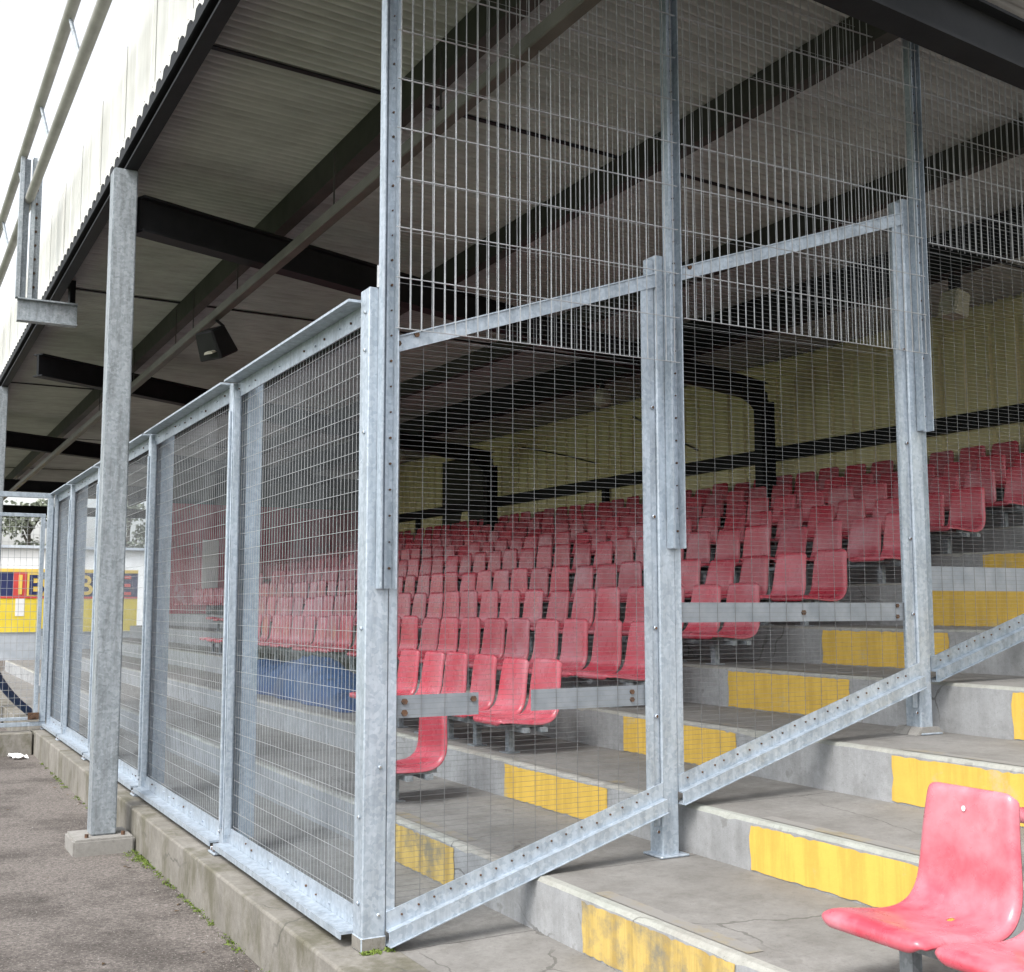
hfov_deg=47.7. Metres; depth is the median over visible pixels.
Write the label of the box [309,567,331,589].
stadium seat
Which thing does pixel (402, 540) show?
stadium seat
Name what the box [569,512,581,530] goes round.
stadium seat
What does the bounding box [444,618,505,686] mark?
stadium seat
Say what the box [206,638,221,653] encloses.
stadium seat
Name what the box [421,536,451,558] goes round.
stadium seat
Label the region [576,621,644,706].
stadium seat
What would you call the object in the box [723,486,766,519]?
stadium seat
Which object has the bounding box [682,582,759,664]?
stadium seat
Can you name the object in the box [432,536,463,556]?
stadium seat
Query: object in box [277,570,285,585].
stadium seat
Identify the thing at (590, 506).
stadium seat
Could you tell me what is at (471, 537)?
stadium seat
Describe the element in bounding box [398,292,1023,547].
back wall
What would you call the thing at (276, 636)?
stadium seat
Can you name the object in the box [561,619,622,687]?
stadium seat
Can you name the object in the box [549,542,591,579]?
stadium seat
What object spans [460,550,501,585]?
stadium seat
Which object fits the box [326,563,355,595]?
stadium seat
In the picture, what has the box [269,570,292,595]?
stadium seat
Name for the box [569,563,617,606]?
stadium seat
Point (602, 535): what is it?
stadium seat
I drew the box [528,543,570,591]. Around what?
stadium seat
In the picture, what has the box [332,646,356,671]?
stadium seat
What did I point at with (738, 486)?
stadium seat
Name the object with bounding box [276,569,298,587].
stadium seat
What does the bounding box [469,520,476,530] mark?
stadium seat
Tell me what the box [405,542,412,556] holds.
stadium seat
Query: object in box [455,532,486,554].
stadium seat
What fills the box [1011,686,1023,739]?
yellow edge paint
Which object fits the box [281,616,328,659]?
stadium seat
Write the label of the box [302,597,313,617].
stadium seat
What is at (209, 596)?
distant seats
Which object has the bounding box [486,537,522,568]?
stadium seat
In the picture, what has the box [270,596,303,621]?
stadium seat
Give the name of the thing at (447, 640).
stadium seat
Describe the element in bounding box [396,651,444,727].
stadium seat
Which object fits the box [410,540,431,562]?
stadium seat
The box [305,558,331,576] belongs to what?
stadium seat
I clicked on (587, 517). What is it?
stadium seat
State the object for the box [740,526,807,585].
stadium seat
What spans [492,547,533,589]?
stadium seat
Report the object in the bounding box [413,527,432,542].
stadium seat
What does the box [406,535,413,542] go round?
stadium seat
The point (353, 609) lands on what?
stadium seat
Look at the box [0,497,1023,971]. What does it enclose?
concrete terrace
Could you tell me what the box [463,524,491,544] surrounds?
stadium seat
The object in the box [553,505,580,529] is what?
stadium seat
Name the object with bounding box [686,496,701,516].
stadium seat
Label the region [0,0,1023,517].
stand roof
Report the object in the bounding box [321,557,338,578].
stadium seat
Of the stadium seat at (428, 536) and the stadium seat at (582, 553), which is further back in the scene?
the stadium seat at (428, 536)
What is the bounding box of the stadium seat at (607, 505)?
[597,501,610,517]
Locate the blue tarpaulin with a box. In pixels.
[257,655,355,712]
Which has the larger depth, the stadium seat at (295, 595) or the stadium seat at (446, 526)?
the stadium seat at (446, 526)
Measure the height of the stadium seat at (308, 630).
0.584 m
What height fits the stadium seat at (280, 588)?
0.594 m
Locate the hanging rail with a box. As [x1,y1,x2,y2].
[3,0,601,500]
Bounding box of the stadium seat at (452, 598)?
[418,591,459,631]
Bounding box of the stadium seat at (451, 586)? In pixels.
[426,572,457,606]
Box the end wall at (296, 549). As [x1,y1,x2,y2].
[169,469,358,613]
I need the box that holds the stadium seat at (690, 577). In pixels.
[681,559,700,592]
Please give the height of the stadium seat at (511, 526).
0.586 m
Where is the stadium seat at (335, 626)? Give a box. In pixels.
[292,615,339,655]
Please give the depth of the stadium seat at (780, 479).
15.93 m
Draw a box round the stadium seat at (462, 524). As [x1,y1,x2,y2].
[458,521,466,532]
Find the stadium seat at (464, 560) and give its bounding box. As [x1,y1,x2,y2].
[443,553,472,583]
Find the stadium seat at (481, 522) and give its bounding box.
[478,519,482,532]
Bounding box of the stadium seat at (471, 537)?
[465,533,473,544]
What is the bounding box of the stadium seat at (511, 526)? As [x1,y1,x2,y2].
[487,521,515,540]
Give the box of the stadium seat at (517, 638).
[468,618,529,690]
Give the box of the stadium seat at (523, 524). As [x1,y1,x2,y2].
[518,520,527,536]
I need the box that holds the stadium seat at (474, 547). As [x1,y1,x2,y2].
[443,542,480,573]
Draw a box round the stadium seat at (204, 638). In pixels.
[200,637,222,652]
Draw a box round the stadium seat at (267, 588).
[261,583,268,600]
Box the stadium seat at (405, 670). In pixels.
[349,649,420,698]
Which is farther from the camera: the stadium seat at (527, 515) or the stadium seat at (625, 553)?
the stadium seat at (527, 515)
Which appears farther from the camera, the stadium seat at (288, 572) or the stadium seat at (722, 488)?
the stadium seat at (288, 572)
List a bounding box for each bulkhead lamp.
[399,449,405,463]
[594,378,610,407]
[938,275,969,321]
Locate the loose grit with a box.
[3,759,258,970]
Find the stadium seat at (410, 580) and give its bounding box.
[404,575,415,600]
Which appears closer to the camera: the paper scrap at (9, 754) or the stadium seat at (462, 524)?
the paper scrap at (9, 754)
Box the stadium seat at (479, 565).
[458,551,486,585]
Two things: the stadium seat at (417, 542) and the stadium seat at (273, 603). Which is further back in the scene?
the stadium seat at (417, 542)
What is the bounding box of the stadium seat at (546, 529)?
[523,524,554,552]
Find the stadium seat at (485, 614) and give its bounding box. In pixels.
[458,590,498,632]
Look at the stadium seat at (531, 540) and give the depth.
16.69 m
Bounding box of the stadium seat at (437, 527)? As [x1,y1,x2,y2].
[433,526,441,536]
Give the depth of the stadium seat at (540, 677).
7.49 m
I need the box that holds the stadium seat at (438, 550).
[419,546,443,572]
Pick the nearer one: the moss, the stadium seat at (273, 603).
the moss
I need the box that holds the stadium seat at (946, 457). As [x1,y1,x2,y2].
[929,450,953,476]
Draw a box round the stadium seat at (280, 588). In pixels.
[266,583,283,610]
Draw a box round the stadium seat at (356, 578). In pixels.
[337,566,357,595]
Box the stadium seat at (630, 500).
[626,496,639,511]
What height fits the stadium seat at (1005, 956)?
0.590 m
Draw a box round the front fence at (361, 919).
[40,265,387,951]
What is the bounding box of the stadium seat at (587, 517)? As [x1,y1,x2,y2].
[569,510,597,535]
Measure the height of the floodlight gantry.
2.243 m
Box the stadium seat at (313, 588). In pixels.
[293,581,317,606]
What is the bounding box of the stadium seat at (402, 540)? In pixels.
[399,536,404,548]
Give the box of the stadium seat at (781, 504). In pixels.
[745,494,795,533]
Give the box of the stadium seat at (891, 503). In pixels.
[842,497,898,543]
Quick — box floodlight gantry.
[0,0,111,327]
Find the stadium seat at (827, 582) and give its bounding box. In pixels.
[770,549,846,625]
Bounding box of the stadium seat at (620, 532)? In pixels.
[591,526,628,560]
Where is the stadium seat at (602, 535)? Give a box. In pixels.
[570,528,606,562]
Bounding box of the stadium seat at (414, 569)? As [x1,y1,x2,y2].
[407,558,419,577]
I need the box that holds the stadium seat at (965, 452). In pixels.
[959,445,985,470]
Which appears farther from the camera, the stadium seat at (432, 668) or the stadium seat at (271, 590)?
the stadium seat at (271, 590)
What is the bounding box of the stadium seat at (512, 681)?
[454,657,528,745]
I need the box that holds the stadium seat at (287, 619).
[258,614,292,659]
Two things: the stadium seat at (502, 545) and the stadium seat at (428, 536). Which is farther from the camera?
the stadium seat at (428, 536)
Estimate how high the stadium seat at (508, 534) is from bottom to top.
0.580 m
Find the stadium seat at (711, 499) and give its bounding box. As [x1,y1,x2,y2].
[697,494,723,527]
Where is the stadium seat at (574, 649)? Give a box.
[528,618,588,676]
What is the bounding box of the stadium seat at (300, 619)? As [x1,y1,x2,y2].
[258,615,304,659]
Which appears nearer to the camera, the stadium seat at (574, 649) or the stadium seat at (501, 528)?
the stadium seat at (574, 649)
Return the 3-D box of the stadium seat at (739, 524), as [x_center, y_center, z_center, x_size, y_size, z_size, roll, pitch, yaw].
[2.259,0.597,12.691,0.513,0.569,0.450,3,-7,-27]
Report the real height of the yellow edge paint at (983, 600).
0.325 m
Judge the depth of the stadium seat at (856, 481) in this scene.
13.51 m
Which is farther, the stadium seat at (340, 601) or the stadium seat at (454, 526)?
the stadium seat at (454, 526)
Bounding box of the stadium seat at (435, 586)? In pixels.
[411,573,443,606]
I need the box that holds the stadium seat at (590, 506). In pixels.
[568,503,595,525]
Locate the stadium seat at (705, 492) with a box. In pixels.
[695,488,710,506]
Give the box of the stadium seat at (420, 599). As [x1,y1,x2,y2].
[400,592,426,630]
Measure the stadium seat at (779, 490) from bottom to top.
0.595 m
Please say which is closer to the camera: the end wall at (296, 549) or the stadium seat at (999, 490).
the stadium seat at (999, 490)
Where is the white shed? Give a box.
[0,545,144,631]
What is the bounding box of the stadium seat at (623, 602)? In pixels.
[620,598,626,606]
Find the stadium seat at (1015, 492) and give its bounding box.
[985,465,1023,526]
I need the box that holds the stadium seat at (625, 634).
[622,585,684,640]
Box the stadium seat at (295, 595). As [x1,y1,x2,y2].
[276,582,300,605]
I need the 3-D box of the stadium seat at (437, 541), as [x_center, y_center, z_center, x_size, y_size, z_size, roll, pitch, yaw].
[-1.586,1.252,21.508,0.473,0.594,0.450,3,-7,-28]
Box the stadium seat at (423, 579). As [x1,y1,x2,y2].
[413,574,430,600]
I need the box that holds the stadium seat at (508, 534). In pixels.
[480,530,512,551]
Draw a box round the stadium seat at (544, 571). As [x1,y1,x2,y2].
[498,567,548,617]
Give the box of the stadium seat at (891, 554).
[848,512,900,583]
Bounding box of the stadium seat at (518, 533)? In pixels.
[494,528,525,550]
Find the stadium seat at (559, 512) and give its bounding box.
[540,506,567,530]
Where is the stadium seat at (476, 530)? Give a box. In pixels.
[471,526,480,541]
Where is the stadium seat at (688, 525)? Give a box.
[686,518,691,544]
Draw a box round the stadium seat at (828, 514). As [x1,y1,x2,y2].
[774,504,834,547]
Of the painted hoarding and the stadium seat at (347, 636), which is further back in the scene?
the painted hoarding
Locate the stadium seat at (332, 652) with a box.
[318,628,356,662]
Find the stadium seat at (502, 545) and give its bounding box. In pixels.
[471,538,507,569]
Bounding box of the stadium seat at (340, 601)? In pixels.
[315,595,345,626]
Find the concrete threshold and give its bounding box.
[0,730,32,756]
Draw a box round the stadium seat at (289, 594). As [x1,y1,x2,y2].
[267,583,292,607]
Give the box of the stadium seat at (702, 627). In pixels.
[682,584,720,661]
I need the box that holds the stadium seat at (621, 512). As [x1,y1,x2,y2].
[601,507,630,528]
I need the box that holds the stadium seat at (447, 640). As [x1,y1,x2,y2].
[398,617,458,681]
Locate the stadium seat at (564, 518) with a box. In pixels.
[553,515,568,540]
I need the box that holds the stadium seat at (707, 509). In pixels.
[692,504,720,531]
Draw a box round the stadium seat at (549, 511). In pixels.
[527,508,554,530]
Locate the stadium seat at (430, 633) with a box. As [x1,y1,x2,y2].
[398,617,439,662]
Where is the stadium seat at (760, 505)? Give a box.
[720,497,768,534]
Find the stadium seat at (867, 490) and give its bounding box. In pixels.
[834,482,887,519]
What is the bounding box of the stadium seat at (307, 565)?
[285,560,310,577]
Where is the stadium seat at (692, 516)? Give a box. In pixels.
[686,507,698,529]
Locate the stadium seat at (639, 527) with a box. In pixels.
[612,523,642,558]
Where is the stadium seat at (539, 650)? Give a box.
[497,619,558,676]
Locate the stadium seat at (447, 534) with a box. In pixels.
[441,530,449,543]
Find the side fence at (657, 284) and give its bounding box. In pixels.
[375,0,1023,947]
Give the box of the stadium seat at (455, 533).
[431,530,460,546]
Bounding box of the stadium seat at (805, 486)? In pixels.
[770,480,817,512]
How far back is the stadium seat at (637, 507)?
17.44 m
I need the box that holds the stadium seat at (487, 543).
[458,540,494,571]
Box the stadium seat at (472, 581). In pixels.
[443,572,476,606]
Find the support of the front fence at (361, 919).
on the front kerb
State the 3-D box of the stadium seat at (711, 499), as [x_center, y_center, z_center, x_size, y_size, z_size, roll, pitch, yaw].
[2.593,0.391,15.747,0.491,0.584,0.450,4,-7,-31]
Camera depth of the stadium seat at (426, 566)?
17.79 m
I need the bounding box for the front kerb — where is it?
[0,691,429,971]
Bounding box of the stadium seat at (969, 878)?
[821,782,1022,971]
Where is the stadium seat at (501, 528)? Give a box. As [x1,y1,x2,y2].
[494,523,503,538]
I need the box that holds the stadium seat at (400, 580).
[397,576,403,600]
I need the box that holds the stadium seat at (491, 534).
[488,530,498,547]
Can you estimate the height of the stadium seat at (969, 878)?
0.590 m
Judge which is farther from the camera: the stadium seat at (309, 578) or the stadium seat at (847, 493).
the stadium seat at (309, 578)
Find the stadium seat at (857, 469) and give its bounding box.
[844,464,865,484]
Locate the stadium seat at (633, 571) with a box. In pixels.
[594,561,641,606]
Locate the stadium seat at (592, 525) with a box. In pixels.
[570,518,601,548]
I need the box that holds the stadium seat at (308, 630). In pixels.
[270,615,315,661]
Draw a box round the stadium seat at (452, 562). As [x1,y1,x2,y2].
[430,555,458,584]
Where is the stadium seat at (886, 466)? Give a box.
[870,460,893,482]
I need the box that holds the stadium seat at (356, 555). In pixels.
[339,548,357,564]
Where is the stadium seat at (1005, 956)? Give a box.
[935,930,1023,971]
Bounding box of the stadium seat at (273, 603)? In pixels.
[266,596,275,618]
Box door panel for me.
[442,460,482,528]
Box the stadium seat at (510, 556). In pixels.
[477,548,517,589]
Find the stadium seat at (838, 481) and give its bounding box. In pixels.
[796,477,844,507]
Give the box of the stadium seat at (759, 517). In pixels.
[739,510,771,562]
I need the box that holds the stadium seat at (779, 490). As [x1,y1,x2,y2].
[746,483,791,514]
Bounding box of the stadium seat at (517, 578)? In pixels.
[479,568,527,617]
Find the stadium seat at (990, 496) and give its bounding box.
[945,469,996,517]
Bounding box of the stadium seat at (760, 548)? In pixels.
[734,525,770,582]
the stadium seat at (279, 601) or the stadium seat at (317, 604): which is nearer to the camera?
the stadium seat at (317, 604)
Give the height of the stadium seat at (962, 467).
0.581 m
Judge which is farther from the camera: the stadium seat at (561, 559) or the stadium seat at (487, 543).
the stadium seat at (487, 543)
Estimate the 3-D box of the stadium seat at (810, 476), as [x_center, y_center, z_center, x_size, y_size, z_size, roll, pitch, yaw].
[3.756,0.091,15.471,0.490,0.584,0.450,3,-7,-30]
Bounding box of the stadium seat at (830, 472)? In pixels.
[796,467,838,495]
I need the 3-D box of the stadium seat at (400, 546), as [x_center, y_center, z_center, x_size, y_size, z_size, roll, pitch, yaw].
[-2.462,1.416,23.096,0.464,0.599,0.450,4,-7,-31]
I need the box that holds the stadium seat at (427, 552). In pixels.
[407,546,431,571]
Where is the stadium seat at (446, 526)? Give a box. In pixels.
[431,524,449,543]
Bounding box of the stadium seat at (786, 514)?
[770,508,802,556]
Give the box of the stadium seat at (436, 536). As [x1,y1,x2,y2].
[420,531,440,553]
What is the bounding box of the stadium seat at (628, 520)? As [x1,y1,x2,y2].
[607,514,637,540]
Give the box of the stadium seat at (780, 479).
[768,475,792,509]
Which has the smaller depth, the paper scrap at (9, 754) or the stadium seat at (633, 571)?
the stadium seat at (633, 571)
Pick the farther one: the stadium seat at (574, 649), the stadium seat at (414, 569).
the stadium seat at (414, 569)
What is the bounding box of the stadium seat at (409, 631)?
[398,615,418,653]
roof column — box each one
[0,386,7,722]
[65,167,137,857]
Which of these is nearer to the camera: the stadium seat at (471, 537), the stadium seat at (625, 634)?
the stadium seat at (625, 634)
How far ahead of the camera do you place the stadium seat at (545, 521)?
19.80 m
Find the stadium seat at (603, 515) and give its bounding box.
[584,508,612,531]
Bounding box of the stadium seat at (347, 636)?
[305,615,353,656]
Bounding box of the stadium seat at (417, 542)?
[400,540,420,559]
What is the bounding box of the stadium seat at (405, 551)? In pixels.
[401,548,409,567]
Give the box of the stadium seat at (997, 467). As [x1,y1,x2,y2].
[976,454,1006,497]
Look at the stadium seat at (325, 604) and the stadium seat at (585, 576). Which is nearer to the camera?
the stadium seat at (585, 576)
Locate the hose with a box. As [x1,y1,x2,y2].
[0,672,32,714]
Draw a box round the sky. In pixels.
[0,0,358,547]
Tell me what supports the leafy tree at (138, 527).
on the asphalt ground
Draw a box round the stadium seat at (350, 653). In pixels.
[347,616,400,656]
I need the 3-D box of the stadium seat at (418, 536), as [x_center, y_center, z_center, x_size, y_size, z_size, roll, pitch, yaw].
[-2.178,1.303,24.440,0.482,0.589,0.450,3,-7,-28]
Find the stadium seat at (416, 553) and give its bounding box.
[411,548,420,565]
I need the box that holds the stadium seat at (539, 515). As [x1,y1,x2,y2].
[516,511,543,534]
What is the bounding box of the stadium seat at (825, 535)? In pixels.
[774,520,842,584]
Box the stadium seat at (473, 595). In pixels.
[439,590,477,632]
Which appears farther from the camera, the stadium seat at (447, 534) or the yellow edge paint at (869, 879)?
the stadium seat at (447, 534)
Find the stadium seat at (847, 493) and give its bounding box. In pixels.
[802,485,853,525]
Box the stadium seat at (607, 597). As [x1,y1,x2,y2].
[559,586,620,655]
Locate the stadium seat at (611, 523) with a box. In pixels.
[590,516,619,542]
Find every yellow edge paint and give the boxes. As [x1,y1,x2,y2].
[395,809,475,884]
[504,758,624,818]
[581,891,762,971]
[623,712,746,764]
[728,667,857,714]
[749,816,954,920]
[822,627,948,669]
[892,748,1023,825]
[932,591,1023,626]
[983,553,1023,567]
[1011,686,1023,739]
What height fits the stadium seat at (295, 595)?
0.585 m
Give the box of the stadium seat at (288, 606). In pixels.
[269,596,293,634]
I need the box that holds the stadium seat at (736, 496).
[720,490,744,527]
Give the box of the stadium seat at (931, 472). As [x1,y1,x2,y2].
[888,464,934,497]
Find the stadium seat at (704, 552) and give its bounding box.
[686,531,710,574]
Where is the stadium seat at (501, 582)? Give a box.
[478,569,509,614]
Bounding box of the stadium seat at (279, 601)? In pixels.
[260,597,283,633]
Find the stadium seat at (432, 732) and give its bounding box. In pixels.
[395,716,447,801]
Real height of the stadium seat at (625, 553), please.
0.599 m
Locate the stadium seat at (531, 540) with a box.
[501,535,537,566]
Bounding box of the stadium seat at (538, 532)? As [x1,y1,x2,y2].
[507,529,542,548]
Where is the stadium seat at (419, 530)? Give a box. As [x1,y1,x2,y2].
[405,528,423,544]
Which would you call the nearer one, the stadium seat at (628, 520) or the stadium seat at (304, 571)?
the stadium seat at (628, 520)
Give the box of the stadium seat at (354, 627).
[352,621,356,639]
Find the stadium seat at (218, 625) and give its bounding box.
[206,617,221,630]
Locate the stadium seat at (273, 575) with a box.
[271,571,278,584]
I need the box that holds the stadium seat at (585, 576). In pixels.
[543,565,593,606]
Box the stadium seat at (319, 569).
[314,567,321,580]
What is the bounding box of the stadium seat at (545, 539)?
[517,533,552,565]
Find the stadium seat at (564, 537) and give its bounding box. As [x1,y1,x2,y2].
[535,531,569,564]
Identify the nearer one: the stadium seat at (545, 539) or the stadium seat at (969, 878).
the stadium seat at (969, 878)
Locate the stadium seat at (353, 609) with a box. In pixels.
[315,594,355,624]
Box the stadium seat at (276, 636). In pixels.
[258,615,282,658]
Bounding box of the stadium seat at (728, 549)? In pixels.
[700,529,740,583]
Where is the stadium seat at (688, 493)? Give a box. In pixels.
[685,490,691,500]
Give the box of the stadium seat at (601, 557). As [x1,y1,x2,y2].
[569,541,613,578]
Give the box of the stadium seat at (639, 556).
[617,537,643,576]
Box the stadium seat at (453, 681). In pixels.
[414,651,467,732]
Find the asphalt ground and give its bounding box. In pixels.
[0,660,428,971]
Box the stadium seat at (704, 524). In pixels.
[684,516,718,557]
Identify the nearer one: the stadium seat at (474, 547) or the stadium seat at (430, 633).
the stadium seat at (430, 633)
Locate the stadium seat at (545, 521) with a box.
[542,516,553,533]
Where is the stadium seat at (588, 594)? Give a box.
[530,588,595,653]
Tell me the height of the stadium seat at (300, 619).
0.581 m
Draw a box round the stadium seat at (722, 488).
[702,483,727,511]
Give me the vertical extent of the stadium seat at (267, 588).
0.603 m
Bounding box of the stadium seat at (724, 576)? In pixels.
[685,559,735,623]
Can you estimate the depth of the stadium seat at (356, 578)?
20.25 m
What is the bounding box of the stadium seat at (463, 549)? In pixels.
[432,545,467,570]
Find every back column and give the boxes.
[483,465,497,530]
[754,402,775,497]
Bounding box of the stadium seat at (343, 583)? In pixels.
[334,579,346,601]
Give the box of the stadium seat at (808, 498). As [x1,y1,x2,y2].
[772,490,824,526]
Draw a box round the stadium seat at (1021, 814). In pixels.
[1020,807,1023,823]
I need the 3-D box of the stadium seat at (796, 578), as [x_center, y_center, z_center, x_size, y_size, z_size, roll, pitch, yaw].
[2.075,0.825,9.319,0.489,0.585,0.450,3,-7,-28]
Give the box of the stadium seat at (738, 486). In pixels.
[723,482,749,515]
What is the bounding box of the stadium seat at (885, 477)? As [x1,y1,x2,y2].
[856,471,897,498]
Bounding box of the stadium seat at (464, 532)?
[441,528,470,545]
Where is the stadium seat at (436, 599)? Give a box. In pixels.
[401,592,443,643]
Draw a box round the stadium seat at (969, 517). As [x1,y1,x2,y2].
[930,486,985,553]
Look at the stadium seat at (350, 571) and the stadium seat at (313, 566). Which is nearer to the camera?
the stadium seat at (350, 571)
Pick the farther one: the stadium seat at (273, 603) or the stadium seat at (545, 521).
the stadium seat at (545, 521)
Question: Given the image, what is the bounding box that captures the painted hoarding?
[0,568,137,659]
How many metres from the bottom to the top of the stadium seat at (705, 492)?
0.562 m
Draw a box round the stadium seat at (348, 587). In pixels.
[333,578,355,609]
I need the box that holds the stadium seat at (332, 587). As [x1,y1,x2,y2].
[303,580,336,603]
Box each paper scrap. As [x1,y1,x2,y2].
[7,753,22,756]
[11,754,27,757]
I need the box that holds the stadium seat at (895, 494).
[866,480,898,516]
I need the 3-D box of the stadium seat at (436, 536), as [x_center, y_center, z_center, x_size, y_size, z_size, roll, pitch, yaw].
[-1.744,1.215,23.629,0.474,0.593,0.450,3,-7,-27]
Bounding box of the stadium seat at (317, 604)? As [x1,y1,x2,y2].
[292,596,323,619]
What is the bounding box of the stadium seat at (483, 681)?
[447,653,497,739]
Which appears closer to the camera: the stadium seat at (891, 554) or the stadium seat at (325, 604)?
the stadium seat at (891, 554)
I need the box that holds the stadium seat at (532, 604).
[504,589,543,650]
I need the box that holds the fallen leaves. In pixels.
[7,782,247,971]
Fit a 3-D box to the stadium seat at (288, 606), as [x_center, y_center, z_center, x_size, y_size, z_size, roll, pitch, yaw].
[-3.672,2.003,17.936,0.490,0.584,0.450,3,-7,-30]
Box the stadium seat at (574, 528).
[553,519,584,550]
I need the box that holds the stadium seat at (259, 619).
[258,614,261,638]
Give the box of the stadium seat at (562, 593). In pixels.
[506,590,569,651]
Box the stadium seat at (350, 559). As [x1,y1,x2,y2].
[337,554,353,582]
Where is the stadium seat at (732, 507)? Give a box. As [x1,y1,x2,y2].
[718,501,746,531]
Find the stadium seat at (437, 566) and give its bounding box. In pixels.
[405,556,443,585]
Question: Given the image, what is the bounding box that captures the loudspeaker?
[195,319,237,361]
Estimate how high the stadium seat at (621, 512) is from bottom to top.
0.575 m
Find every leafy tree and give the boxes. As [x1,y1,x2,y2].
[2,498,47,545]
[126,500,145,547]
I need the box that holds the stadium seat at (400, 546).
[399,542,402,557]
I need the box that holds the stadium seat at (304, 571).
[298,568,305,581]
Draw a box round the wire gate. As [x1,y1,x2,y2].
[0,491,53,727]
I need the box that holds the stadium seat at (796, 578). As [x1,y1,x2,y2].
[760,552,806,624]
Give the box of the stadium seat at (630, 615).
[588,586,643,640]
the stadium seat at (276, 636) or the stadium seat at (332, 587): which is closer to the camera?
the stadium seat at (276, 636)
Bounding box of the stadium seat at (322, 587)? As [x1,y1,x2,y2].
[293,580,326,607]
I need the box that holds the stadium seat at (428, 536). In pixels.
[421,533,431,553]
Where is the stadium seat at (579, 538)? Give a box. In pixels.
[552,532,590,562]
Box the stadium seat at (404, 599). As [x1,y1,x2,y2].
[397,593,411,622]
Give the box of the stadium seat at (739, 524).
[710,515,745,561]
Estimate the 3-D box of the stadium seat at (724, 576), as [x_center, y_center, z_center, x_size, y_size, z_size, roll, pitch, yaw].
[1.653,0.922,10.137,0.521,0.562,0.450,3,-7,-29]
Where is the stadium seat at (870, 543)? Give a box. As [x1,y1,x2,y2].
[810,517,881,568]
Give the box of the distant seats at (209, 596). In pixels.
[174,530,410,605]
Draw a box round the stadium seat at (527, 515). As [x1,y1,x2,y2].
[520,511,530,527]
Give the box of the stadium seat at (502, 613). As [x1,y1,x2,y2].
[480,590,520,648]
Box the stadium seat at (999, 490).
[996,453,1023,496]
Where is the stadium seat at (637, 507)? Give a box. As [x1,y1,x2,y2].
[619,504,642,526]
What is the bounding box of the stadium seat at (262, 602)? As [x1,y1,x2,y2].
[259,596,266,617]
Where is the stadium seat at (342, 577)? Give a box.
[326,565,347,588]
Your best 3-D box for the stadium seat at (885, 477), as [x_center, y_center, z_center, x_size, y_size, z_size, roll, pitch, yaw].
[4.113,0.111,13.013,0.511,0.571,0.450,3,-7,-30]
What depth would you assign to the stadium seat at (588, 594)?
10.46 m
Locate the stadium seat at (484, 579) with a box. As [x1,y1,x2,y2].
[459,570,491,606]
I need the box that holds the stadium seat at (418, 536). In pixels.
[414,534,421,546]
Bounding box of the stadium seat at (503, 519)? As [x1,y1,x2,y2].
[499,515,508,529]
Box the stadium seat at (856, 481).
[825,473,873,504]
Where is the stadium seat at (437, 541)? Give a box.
[420,537,441,561]
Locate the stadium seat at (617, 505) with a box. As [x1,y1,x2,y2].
[610,499,623,515]
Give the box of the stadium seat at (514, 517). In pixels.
[509,513,518,527]
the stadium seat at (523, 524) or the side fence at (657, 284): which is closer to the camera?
the side fence at (657, 284)
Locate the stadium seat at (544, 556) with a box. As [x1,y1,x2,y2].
[509,545,552,580]
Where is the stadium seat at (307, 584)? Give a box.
[276,581,308,604]
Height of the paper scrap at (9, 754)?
0.040 m
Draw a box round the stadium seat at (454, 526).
[450,523,458,536]
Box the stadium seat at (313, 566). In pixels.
[292,559,317,577]
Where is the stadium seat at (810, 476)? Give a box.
[770,471,814,498]
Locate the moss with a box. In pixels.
[41,761,396,971]
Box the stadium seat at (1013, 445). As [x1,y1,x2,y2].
[991,441,1018,467]
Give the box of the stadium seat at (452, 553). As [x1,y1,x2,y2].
[431,544,455,571]
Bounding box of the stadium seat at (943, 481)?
[929,475,959,518]
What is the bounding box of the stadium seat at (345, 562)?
[322,557,346,574]
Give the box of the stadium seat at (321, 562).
[317,559,324,571]
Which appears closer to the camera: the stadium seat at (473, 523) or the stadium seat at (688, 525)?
the stadium seat at (688, 525)
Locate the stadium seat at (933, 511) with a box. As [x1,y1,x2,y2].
[881,492,944,539]
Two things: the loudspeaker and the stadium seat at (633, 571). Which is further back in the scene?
the stadium seat at (633, 571)
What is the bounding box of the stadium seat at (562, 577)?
[520,565,569,606]
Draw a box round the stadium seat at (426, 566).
[403,557,432,585]
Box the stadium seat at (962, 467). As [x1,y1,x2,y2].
[928,461,970,492]
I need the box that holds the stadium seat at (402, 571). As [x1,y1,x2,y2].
[397,559,407,578]
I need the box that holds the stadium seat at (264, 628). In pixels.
[258,614,270,641]
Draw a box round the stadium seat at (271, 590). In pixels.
[267,583,276,601]
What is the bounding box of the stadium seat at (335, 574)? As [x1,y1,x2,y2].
[309,566,338,589]
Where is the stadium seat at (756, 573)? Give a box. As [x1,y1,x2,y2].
[720,555,769,624]
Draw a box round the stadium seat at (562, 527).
[537,522,568,551]
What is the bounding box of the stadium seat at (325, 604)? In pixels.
[322,595,333,616]
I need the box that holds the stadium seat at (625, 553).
[594,537,633,577]
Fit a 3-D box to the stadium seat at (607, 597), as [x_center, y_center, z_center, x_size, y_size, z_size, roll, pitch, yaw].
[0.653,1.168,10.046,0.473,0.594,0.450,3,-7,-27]
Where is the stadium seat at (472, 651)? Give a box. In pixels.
[419,617,480,684]
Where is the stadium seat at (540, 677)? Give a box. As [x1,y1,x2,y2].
[473,658,561,753]
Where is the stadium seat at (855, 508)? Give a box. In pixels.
[807,498,865,545]
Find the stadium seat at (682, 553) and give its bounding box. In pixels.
[642,549,683,575]
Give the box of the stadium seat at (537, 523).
[528,517,539,535]
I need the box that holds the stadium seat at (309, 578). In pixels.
[292,568,314,590]

